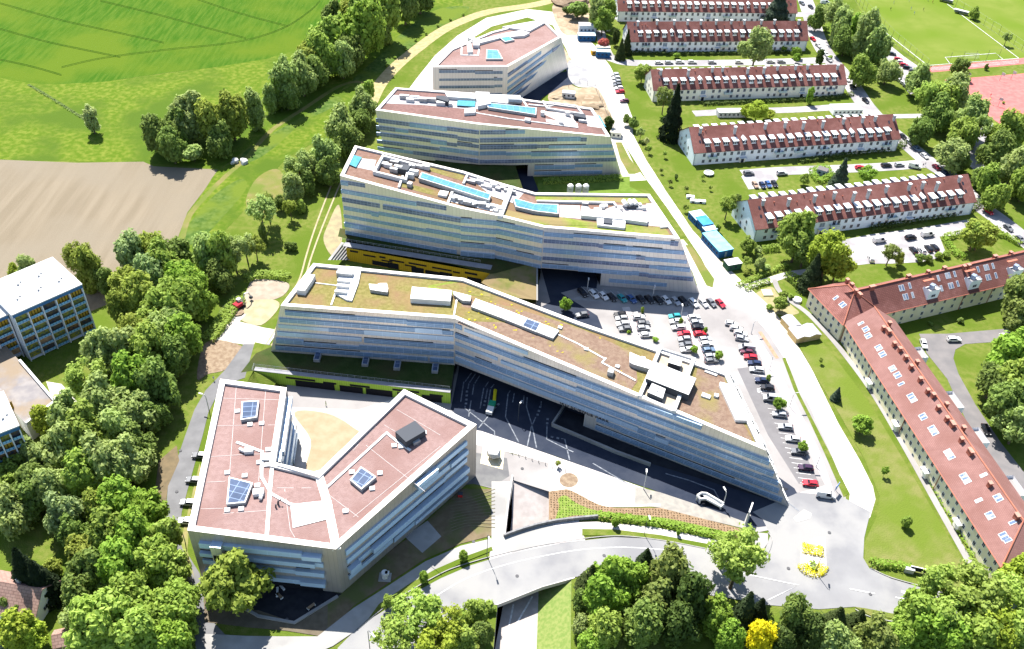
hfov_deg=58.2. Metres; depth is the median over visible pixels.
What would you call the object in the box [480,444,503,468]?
sculpture pad
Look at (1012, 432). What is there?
leafy tree
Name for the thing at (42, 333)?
window
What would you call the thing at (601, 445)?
ramp wall
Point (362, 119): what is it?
leafy tree
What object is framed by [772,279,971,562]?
footpath
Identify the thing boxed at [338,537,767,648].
road
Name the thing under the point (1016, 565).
leafy tree
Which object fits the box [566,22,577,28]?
churned earth
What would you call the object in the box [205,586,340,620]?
dark terrace
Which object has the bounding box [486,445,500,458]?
sculpture
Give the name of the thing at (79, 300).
window
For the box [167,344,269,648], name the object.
asphalt road
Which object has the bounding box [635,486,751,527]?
sidewalk
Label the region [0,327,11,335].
window
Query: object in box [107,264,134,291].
leafy tree
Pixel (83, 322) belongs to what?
window
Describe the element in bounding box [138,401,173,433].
leafy tree
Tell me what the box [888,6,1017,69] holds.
pitch lines
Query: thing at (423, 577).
leafy tree
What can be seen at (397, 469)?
office building
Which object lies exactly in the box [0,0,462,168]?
meadow
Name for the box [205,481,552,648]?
pavement
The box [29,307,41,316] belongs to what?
window
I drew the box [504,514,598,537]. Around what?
parapet wall
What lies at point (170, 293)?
leafy tree
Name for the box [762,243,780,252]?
hedge
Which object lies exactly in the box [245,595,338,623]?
terrace wall
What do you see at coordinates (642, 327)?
parked car
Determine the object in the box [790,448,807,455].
parked car
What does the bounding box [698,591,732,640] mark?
leafy tree
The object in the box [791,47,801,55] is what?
leafy tree
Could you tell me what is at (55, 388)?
gravel yard
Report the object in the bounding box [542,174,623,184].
shrub bank
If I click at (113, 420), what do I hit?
leafy tree
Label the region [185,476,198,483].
parked car
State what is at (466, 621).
shrub
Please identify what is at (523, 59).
office building
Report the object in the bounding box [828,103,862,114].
garage
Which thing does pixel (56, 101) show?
ditch growth
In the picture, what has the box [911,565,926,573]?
notice board
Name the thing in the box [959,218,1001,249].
leafy tree
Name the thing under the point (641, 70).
leafy tree
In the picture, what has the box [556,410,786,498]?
basement ramp
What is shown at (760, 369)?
parked car
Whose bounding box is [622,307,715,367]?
parking strip
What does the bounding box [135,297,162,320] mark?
leafy tree
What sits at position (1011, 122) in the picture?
leafy tree
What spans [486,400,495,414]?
truck
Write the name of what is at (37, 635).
leafy tree
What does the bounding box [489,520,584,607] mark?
road bridge
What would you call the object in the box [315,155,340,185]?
leafy tree
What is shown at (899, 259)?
leafy tree
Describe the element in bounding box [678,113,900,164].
housing row
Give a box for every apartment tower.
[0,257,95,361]
[0,306,24,356]
[0,391,24,462]
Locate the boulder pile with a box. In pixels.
[230,158,247,164]
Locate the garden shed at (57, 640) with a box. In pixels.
[51,628,78,648]
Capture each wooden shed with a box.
[780,314,800,330]
[787,323,821,343]
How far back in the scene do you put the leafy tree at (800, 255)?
323.29 m
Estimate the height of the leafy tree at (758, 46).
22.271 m
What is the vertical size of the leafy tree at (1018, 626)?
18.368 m
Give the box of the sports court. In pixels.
[969,73,1023,123]
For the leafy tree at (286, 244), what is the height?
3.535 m
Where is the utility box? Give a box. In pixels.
[904,566,914,573]
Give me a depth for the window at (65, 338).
286.45 m
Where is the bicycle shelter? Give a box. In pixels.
[716,108,744,117]
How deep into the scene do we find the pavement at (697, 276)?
328.76 m
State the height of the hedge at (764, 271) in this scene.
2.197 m
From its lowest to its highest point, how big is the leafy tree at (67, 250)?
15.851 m
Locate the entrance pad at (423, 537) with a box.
[406,521,440,552]
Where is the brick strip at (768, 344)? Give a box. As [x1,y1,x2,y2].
[759,331,778,358]
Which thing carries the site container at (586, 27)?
on the ground at (38, 544)
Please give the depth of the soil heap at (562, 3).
514.98 m
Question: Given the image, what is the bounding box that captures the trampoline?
[704,170,713,175]
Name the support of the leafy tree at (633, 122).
on the ground at (38, 544)
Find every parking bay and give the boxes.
[741,172,777,188]
[842,219,968,264]
[888,47,916,94]
[969,128,1006,183]
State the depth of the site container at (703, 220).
348.60 m
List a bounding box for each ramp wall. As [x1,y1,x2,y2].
[503,475,512,535]
[551,406,564,424]
[552,423,650,466]
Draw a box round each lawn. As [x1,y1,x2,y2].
[204,597,327,635]
[328,489,491,627]
[538,177,644,193]
[630,180,685,237]
[799,339,964,591]
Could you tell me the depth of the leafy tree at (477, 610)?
214.02 m
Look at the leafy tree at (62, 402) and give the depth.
248.68 m
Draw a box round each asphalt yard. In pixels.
[466,453,508,486]
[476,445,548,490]
[522,71,572,100]
[567,60,598,86]
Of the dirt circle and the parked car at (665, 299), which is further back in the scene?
the parked car at (665, 299)
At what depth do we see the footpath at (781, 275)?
328.20 m
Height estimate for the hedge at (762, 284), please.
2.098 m
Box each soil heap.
[231,309,243,315]
[548,93,565,99]
[551,0,588,7]
[580,101,602,109]
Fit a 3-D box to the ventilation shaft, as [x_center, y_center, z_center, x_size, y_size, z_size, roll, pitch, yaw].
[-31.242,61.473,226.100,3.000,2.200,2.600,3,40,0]
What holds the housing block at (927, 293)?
on the ground at (38, 544)
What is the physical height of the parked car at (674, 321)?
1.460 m
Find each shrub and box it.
[181,144,203,161]
[457,608,471,625]
[486,599,496,612]
[562,6,571,14]
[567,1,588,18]
[754,245,762,252]
[761,264,770,270]
[763,109,775,118]
[766,304,773,309]
[809,560,818,570]
[823,25,829,31]
[915,253,925,261]
[925,254,932,262]
[934,251,943,258]
[942,250,950,256]
[957,317,964,322]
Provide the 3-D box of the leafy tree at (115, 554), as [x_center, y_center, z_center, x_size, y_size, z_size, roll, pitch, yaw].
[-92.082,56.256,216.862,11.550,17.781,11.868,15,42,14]
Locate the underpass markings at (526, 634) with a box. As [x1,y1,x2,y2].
[504,596,532,648]
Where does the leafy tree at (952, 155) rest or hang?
on the ground at (38, 544)
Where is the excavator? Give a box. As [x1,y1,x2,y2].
[232,292,252,309]
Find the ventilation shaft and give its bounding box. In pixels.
[378,569,391,581]
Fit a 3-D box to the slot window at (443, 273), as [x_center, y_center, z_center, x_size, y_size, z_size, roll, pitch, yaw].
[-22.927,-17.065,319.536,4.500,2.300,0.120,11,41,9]
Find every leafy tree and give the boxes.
[0,452,25,474]
[0,470,15,485]
[0,481,36,541]
[0,597,7,607]
[0,607,37,648]
[7,262,18,274]
[10,478,46,524]
[12,459,43,484]
[14,254,35,272]
[16,618,49,648]
[19,435,44,463]
[29,404,50,436]
[30,467,68,507]
[33,419,71,470]
[42,490,86,534]
[42,557,63,575]
[45,387,79,427]
[54,512,89,548]
[58,607,75,629]
[60,241,94,272]
[60,446,97,498]
[60,572,93,608]
[61,355,109,396]
[61,586,134,648]
[63,397,117,450]
[64,533,95,561]
[64,546,108,594]
[68,243,104,294]
[78,325,115,374]
[78,369,119,419]
[78,429,121,490]
[81,103,100,133]
[82,486,100,522]
[85,504,122,548]
[92,266,112,294]
[94,535,137,583]
[95,473,146,515]
[96,404,131,441]
[98,324,134,369]
[105,290,132,324]
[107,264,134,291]
[108,386,158,432]
[108,571,145,605]
[109,349,145,392]
[109,432,157,485]
[111,504,154,548]
[112,603,170,648]
[113,228,145,270]
[116,312,148,330]
[120,268,155,312]
[124,421,158,453]
[124,486,169,534]
[127,318,162,361]
[128,532,177,590]
[130,586,177,620]
[131,252,163,285]
[132,354,180,406]
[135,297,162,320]
[136,230,163,255]
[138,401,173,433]
[139,112,177,153]
[143,515,182,546]
[144,274,198,318]
[145,235,181,269]
[147,306,180,336]
[148,618,195,648]
[150,549,191,588]
[155,123,187,163]
[156,586,200,634]
[160,332,191,377]
[160,575,202,606]
[161,235,193,263]
[162,259,208,289]
[163,107,191,142]
[164,311,202,354]
[166,88,207,141]
[186,274,218,321]
[191,231,210,273]
[193,96,225,136]
[197,547,275,615]
[204,230,237,274]
[205,257,234,293]
[206,118,233,158]
[218,88,249,140]
[225,234,243,272]
[234,232,255,263]
[243,85,266,131]
[245,193,275,223]
[247,233,265,260]
[257,191,276,221]
[257,222,267,245]
[262,83,277,113]
[267,53,300,108]
[269,76,283,109]
[274,194,284,210]
[276,82,298,109]
[281,172,304,201]
[282,200,296,219]
[283,148,312,177]
[284,241,290,249]
[289,241,297,250]
[290,49,318,96]
[295,40,326,66]
[296,199,305,213]
[297,151,316,177]
[301,171,315,196]
[304,14,342,47]
[305,29,346,77]
[305,54,329,86]
[309,133,340,170]
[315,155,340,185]
[320,0,341,20]
[323,100,355,141]
[327,40,355,78]
[331,0,386,61]
[333,122,364,158]
[337,32,366,68]
[338,0,350,14]
[347,0,368,11]
[348,84,378,118]
[350,108,371,133]
[361,79,374,97]
[369,0,401,45]
[369,612,419,648]
[381,593,393,608]
[382,11,392,40]
[388,585,442,637]
[397,0,419,24]
[413,618,460,648]
[417,0,434,13]
[419,570,428,583]
[428,602,466,644]
[452,619,478,648]
[458,549,468,561]
[462,598,489,622]
[472,621,491,644]
[559,297,572,310]
[571,587,588,614]
[571,612,588,634]
[577,628,605,648]
[582,571,633,617]
[586,555,637,589]
[587,0,606,30]
[587,606,622,648]
[591,6,615,35]
[598,38,608,45]
[604,115,614,132]
[605,0,617,22]
[611,517,619,526]
[612,28,619,44]
[618,561,650,607]
[621,596,664,648]
[623,113,630,123]
[628,116,638,127]
[633,576,676,626]
[634,63,652,83]
[636,127,645,136]
[643,137,649,145]
[647,539,690,595]
[655,86,673,114]
[662,598,702,648]
[674,565,715,625]
[690,345,697,352]
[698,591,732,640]
[705,531,742,567]
[713,617,746,648]
[715,223,720,231]
[715,350,722,359]
[715,522,770,589]
[720,194,737,219]
[733,194,741,200]
[736,25,774,65]
[739,103,751,118]
[740,235,756,253]
[743,256,751,265]
[746,99,768,122]
[746,619,779,648]
[754,257,766,271]
[769,621,797,648]
[773,296,787,311]
[773,396,787,409]
[775,209,817,262]
[778,290,788,297]
[778,591,814,642]
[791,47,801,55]
[793,53,800,61]
[793,233,814,267]
[795,611,826,648]
[798,440,808,450]
[799,173,809,184]
[806,86,814,103]
[806,227,846,281]
[807,3,825,30]
[815,49,824,64]
[818,618,862,648]
[822,0,849,35]
[829,6,853,48]
[829,242,857,282]
[832,25,854,55]
[848,53,877,86]
[849,11,863,35]
[850,6,881,60]
[851,414,873,435]
[852,610,899,648]
[857,163,878,181]
[860,42,879,64]
[865,24,893,66]
[876,58,903,84]
[881,243,901,265]
[881,466,889,474]
[887,621,915,648]
[891,584,938,633]
[895,252,904,264]
[900,515,912,527]
[904,62,932,95]
[907,116,935,145]
[910,610,950,648]
[912,80,946,118]
[917,79,961,113]
[918,562,972,608]
[920,89,955,132]
[931,591,984,648]
[933,137,970,174]
[933,617,975,648]
[942,556,1013,616]
[944,69,971,110]
[946,115,980,149]
[949,57,971,73]
[954,91,991,119]
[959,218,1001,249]
[960,153,971,170]
[960,611,1003,648]
[962,221,986,250]
[968,600,1020,648]
[969,6,979,18]
[970,166,984,187]
[973,114,993,145]
[974,361,1015,398]
[975,127,1016,165]
[976,162,1000,192]
[980,183,1013,211]
[982,378,1023,425]
[983,107,1023,147]
[984,330,1023,366]
[989,406,1023,444]
[990,326,1023,346]
[991,570,1023,610]
[995,552,1023,586]
[996,357,1023,382]
[996,607,1023,648]
[997,145,1023,184]
[1001,272,1023,314]
[1001,296,1023,333]
[1002,32,1012,45]
[1009,165,1023,201]
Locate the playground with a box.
[756,287,798,314]
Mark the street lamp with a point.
(373, 635)
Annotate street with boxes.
[596,31,613,55]
[605,56,823,65]
[614,12,802,18]
[692,102,867,115]
[740,159,932,175]
[798,0,1023,247]
[919,329,1023,488]
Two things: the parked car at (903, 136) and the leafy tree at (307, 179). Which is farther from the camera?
the parked car at (903, 136)
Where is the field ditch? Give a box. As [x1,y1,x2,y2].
[28,84,81,117]
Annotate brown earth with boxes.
[155,445,178,501]
[197,340,241,379]
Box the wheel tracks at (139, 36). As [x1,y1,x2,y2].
[0,0,319,74]
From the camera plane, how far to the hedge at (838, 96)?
434.05 m
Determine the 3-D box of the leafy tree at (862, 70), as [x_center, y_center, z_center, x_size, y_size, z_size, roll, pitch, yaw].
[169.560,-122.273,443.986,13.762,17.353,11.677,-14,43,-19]
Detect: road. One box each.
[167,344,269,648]
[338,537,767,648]
[410,9,874,517]
[495,480,548,648]
[753,492,1022,613]
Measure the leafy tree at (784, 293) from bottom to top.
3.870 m
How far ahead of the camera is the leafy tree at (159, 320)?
278.75 m
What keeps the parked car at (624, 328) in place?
on the car park at (722, 336)
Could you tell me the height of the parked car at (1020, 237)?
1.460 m
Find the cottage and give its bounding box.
[0,570,59,620]
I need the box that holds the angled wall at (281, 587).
[276,586,284,596]
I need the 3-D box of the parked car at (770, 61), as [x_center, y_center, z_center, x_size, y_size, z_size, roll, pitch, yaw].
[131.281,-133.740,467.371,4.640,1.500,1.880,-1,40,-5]
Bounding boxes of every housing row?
[614,0,797,21]
[622,19,808,51]
[644,64,846,101]
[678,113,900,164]
[731,172,976,241]
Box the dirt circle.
[560,473,577,486]
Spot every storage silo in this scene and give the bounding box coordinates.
[567,183,573,192]
[575,183,581,192]
[582,183,588,192]
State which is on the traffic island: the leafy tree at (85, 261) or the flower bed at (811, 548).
the flower bed at (811, 548)
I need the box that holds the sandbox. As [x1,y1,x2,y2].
[761,289,773,295]
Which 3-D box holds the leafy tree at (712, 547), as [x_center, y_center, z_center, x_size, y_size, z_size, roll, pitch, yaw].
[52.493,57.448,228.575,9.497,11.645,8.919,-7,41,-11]
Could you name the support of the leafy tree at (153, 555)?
on the ground at (38, 544)
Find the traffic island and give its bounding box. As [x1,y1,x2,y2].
[800,537,825,576]
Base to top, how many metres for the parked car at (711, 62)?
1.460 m
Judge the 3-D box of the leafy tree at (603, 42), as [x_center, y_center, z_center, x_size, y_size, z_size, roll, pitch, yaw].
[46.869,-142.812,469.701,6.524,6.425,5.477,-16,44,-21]
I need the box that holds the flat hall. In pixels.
[0,346,54,439]
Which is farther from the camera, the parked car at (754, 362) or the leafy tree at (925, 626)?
the parked car at (754, 362)
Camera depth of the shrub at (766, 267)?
328.48 m
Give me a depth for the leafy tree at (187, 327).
275.89 m
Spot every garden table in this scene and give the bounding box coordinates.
[686,195,694,198]
[690,199,697,202]
[698,199,705,203]
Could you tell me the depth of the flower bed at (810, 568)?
232.49 m
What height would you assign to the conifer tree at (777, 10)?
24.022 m
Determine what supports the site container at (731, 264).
on the ground at (38, 544)
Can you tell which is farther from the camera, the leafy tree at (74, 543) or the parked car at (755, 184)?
the parked car at (755, 184)
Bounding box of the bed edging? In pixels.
[548,487,660,506]
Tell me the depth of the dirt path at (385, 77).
473.02 m
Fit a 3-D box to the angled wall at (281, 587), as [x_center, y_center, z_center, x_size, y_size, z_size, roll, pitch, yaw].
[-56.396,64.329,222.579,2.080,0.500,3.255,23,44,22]
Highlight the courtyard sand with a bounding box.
[295,410,358,471]
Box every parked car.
[178,517,189,524]
[179,498,193,506]
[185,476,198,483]
[191,452,203,458]
[575,311,588,317]
[577,287,588,297]
[588,289,599,298]
[598,291,608,300]
[606,292,616,301]
[610,72,619,76]
[613,82,621,86]
[613,311,626,316]
[615,89,624,93]
[615,315,628,320]
[616,293,627,302]
[616,320,629,326]
[618,325,631,331]
[619,98,628,102]
[626,294,636,303]
[631,314,644,319]
[635,294,646,303]
[636,325,649,330]
[637,320,650,324]
[639,332,653,337]
[644,294,654,303]
[653,295,663,304]
[654,60,662,63]
[660,295,671,304]
[664,60,672,63]
[668,313,681,318]
[669,318,682,324]
[670,296,680,305]
[671,324,685,330]
[677,330,690,336]
[677,335,691,341]
[678,296,689,305]
[679,341,692,346]
[680,346,691,352]
[687,314,700,319]
[688,297,699,307]
[689,319,702,324]
[691,324,704,330]
[693,330,706,336]
[698,298,708,307]
[698,336,711,341]
[699,341,713,346]
[701,347,715,352]
[703,353,715,357]
[704,357,718,363]
[706,298,716,307]
[708,60,716,63]
[715,298,725,307]
[725,320,738,325]
[729,325,742,330]
[733,329,746,336]
[735,334,748,341]
[740,348,753,353]
[743,170,754,175]
[743,354,757,359]
[747,360,761,365]
[749,366,764,372]
[751,181,758,187]
[754,377,769,383]
[759,181,765,188]
[760,384,774,390]
[764,180,771,187]
[766,59,774,62]
[771,180,777,186]
[772,411,787,417]
[776,170,787,175]
[778,423,793,430]
[785,435,800,442]
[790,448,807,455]
[797,464,813,471]
[802,479,818,487]
[854,165,863,169]
[861,97,869,102]
[867,254,874,262]
[880,162,892,166]
[894,162,904,166]
[900,133,907,139]
[904,234,917,240]
[908,246,918,253]
[912,145,921,151]
[917,246,926,253]
[919,339,927,348]
[920,152,928,158]
[924,245,933,252]
[930,244,939,251]
[932,164,941,170]
[941,170,950,175]
[946,336,961,341]
[981,423,991,435]
[983,208,993,214]
[1003,224,1013,231]
[1015,235,1023,242]
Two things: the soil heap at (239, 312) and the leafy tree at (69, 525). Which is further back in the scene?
the soil heap at (239, 312)
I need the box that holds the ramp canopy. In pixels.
[695,492,724,509]
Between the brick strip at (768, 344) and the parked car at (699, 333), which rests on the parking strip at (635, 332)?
the parked car at (699, 333)
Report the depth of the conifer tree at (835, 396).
279.34 m
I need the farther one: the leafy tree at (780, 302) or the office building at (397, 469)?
the leafy tree at (780, 302)
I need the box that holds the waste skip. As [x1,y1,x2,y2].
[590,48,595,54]
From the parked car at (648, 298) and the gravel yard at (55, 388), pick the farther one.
the parked car at (648, 298)
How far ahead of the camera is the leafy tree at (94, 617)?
200.80 m
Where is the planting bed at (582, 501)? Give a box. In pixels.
[549,489,739,533]
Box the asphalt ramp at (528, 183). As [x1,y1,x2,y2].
[517,168,537,191]
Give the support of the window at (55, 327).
in the apartment building at (44, 305)
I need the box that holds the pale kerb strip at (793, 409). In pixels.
[749,335,832,493]
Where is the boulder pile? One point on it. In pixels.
(243, 161)
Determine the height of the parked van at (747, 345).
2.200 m
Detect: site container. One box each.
[562,90,574,98]
[577,32,595,40]
[578,22,595,33]
[596,45,609,48]
[596,49,609,57]
[688,209,706,225]
[695,215,713,230]
[701,225,717,233]
[701,230,733,257]
[722,257,741,271]
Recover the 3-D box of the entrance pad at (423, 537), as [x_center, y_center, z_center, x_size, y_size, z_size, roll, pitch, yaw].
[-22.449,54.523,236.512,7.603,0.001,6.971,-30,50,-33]
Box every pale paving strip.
[476,430,644,504]
[570,289,711,307]
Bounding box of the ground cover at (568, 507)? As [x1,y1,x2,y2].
[556,495,723,532]
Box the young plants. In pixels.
[550,491,733,530]
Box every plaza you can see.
[287,270,845,531]
[451,268,796,526]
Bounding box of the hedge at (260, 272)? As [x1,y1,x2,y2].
[242,269,290,281]
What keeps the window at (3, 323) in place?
in the apartment tower at (9, 339)
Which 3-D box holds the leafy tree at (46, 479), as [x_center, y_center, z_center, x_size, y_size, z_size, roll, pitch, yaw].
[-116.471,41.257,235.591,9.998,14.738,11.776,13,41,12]
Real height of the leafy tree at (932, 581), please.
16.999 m
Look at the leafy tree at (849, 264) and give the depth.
318.81 m
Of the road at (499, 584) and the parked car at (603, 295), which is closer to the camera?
the road at (499, 584)
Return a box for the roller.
[493,389,496,400]
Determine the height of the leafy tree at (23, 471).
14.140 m
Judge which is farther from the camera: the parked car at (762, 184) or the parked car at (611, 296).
the parked car at (762, 184)
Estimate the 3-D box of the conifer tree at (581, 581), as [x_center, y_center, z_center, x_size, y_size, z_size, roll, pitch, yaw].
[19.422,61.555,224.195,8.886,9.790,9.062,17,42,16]
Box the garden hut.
[816,166,828,175]
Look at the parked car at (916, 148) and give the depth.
402.13 m
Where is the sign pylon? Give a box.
[744,502,752,525]
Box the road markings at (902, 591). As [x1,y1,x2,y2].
[438,547,904,599]
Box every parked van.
[738,343,755,351]
[763,393,781,401]
[815,488,835,499]
[820,0,829,3]
[872,235,886,243]
[908,161,920,168]
[920,229,934,237]
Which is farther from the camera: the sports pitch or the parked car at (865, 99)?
the sports pitch
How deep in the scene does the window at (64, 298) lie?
279.95 m
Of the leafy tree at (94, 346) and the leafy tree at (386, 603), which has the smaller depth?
the leafy tree at (386, 603)
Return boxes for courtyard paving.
[291,399,392,469]
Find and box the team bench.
[954,8,968,14]
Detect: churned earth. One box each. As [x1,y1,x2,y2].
[557,12,564,17]
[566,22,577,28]
[584,94,593,98]
[595,112,603,117]
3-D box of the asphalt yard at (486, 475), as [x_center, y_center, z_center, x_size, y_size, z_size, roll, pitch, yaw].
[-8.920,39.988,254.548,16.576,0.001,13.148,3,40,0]
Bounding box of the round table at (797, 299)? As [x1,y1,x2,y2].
[792,296,801,303]
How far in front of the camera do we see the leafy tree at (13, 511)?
226.76 m
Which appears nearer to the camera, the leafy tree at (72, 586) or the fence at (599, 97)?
the leafy tree at (72, 586)
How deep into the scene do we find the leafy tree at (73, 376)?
259.75 m
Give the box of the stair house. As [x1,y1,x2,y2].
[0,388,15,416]
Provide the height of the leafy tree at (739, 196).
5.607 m
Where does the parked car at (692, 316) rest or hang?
on the parking strip at (635, 332)
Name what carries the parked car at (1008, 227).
on the street at (999, 219)
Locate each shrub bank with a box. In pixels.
[201,295,245,342]
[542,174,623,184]
[929,481,974,556]
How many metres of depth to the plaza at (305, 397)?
275.46 m
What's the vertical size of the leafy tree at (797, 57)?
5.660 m
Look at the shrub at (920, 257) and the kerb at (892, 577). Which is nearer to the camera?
the kerb at (892, 577)
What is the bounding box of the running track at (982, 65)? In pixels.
[930,58,1023,71]
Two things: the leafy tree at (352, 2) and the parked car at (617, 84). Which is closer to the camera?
the parked car at (617, 84)
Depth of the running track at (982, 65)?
476.53 m
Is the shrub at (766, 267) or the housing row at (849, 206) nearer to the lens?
the shrub at (766, 267)
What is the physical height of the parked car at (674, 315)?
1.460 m
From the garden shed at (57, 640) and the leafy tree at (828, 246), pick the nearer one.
the garden shed at (57, 640)
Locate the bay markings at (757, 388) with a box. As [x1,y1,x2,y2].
[585,288,812,479]
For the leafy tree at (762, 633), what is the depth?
209.06 m
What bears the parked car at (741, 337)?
on the car park at (722, 336)
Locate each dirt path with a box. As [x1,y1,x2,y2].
[179,81,364,238]
[372,0,551,102]
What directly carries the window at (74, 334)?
in the apartment building at (44, 305)
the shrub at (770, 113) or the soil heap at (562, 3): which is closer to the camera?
the shrub at (770, 113)
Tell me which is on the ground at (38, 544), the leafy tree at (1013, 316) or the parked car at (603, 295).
the leafy tree at (1013, 316)
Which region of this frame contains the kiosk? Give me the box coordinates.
[611,128,621,138]
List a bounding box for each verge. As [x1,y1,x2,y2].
[185,179,246,244]
[189,85,357,251]
[239,96,341,161]
[352,6,468,84]
[369,547,492,617]
[582,529,708,547]
[610,126,645,180]
[782,358,847,496]
[856,607,894,618]
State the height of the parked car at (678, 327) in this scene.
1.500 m
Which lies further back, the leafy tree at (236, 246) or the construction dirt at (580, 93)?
the construction dirt at (580, 93)
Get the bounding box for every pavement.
[181,464,200,575]
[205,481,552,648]
[553,522,717,545]
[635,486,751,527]
[755,532,767,547]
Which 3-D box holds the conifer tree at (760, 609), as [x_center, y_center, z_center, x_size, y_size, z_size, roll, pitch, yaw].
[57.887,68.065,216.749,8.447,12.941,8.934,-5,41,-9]
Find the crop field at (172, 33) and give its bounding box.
[0,0,340,83]
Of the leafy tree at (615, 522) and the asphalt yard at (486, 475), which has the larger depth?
the asphalt yard at (486, 475)
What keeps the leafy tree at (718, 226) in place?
on the ground at (38, 544)
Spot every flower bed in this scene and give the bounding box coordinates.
[797,562,828,577]
[802,542,824,556]
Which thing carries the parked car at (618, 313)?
on the car park at (722, 336)
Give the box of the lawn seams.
[450,489,494,530]
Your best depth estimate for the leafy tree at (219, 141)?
369.61 m
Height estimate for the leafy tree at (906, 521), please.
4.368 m
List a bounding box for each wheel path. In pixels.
[266,186,331,343]
[271,183,340,345]
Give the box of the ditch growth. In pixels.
[29,85,80,116]
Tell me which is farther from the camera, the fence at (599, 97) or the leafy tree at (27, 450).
the fence at (599, 97)
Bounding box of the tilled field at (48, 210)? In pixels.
[0,160,216,310]
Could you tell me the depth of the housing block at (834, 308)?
303.67 m
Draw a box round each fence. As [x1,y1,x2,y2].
[568,80,613,127]
[859,0,929,62]
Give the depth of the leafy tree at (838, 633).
208.64 m
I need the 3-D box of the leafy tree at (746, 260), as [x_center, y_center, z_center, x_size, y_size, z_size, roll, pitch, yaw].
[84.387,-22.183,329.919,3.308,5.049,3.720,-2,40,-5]
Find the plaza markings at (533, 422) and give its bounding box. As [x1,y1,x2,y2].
[460,373,798,510]
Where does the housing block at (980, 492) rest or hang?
on the ground at (38, 544)
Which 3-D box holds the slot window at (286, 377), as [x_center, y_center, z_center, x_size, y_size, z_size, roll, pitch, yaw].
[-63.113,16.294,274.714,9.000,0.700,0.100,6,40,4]
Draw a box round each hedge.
[242,269,290,281]
[598,510,725,539]
[631,50,791,55]
[701,91,853,105]
[736,262,788,286]
[743,278,770,289]
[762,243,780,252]
[783,269,802,287]
[799,140,906,163]
[808,163,834,183]
[868,198,980,231]
[869,557,912,570]
[941,236,967,258]
[942,229,1023,245]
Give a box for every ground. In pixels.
[0,0,1023,648]
[241,299,279,324]
[246,169,283,212]
[323,205,341,254]
[616,142,640,173]
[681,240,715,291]
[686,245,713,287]
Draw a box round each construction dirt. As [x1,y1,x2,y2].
[244,279,288,301]
[548,85,611,123]
[552,3,589,34]
[564,49,571,69]
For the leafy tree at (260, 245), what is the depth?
318.60 m
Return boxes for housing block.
[806,278,877,340]
[840,306,1023,577]
[845,250,1023,323]
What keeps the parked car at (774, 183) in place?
on the parking bay at (757, 177)
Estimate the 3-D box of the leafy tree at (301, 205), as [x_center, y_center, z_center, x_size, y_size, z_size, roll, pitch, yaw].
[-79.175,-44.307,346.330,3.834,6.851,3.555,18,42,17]
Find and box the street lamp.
[367,631,375,648]
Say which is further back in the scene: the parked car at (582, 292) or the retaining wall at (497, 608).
the parked car at (582, 292)
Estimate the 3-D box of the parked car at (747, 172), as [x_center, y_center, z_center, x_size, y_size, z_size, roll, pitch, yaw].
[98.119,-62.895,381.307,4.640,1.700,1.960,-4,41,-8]
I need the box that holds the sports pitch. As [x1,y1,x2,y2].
[855,0,1023,65]
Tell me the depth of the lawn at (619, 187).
369.39 m
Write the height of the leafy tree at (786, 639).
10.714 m
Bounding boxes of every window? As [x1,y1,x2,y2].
[0,319,8,327]
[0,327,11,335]
[0,334,14,344]
[0,434,10,441]
[1,341,17,348]
[4,442,13,448]
[7,449,16,455]
[11,347,20,354]
[11,430,20,437]
[14,438,22,444]
[15,313,27,322]
[18,321,30,329]
[21,328,33,336]
[24,335,35,343]
[26,341,38,350]
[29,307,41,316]
[29,348,41,357]
[32,315,44,323]
[34,321,46,330]
[37,328,49,337]
[40,335,52,344]
[42,342,54,350]
[43,301,55,310]
[46,308,58,317]
[48,315,60,323]
[51,322,62,331]
[53,329,65,337]
[56,295,69,303]
[56,336,67,344]
[59,302,71,310]
[62,309,73,317]
[64,316,75,324]
[67,323,78,331]
[69,330,80,338]
[70,289,81,297]
[73,297,84,304]
[75,303,86,311]
[78,310,88,318]
[80,317,90,325]
[82,324,93,331]
[210,541,225,561]
[286,377,314,381]
[350,384,369,387]
[372,260,388,266]
[388,262,398,269]
[392,388,418,392]
[411,267,423,273]
[425,270,441,275]
[432,267,451,271]
[440,272,451,276]
[467,276,480,283]
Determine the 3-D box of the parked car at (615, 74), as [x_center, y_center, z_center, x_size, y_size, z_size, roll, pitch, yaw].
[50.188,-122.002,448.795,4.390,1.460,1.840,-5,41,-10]
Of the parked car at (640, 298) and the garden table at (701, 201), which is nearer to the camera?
the parked car at (640, 298)
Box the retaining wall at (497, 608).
[493,499,510,648]
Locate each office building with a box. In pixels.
[187,379,476,592]
[241,263,788,505]
[328,145,698,302]
[375,87,620,188]
[433,19,567,97]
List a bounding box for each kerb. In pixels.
[358,535,705,628]
[870,568,917,584]
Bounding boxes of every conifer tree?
[11,546,42,583]
[26,559,62,615]
[573,564,595,590]
[614,38,626,61]
[624,29,631,56]
[635,548,653,571]
[656,83,682,144]
[732,591,755,643]
[744,597,768,631]
[760,0,789,20]
[795,253,822,295]
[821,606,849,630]
[827,158,848,186]
[829,387,840,402]
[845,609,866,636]
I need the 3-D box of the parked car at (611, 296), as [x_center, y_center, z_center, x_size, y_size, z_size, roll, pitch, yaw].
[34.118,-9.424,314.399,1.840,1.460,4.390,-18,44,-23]
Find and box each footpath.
[746,269,805,287]
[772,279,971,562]
[876,114,921,117]
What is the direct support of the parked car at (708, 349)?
on the parking strip at (635, 332)
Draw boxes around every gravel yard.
[46,381,74,401]
[216,314,274,343]
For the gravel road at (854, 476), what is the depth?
327.48 m
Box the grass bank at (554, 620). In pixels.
[537,580,570,648]
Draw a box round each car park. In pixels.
[562,287,838,494]
[738,367,818,483]
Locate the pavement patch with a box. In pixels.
[794,510,811,521]

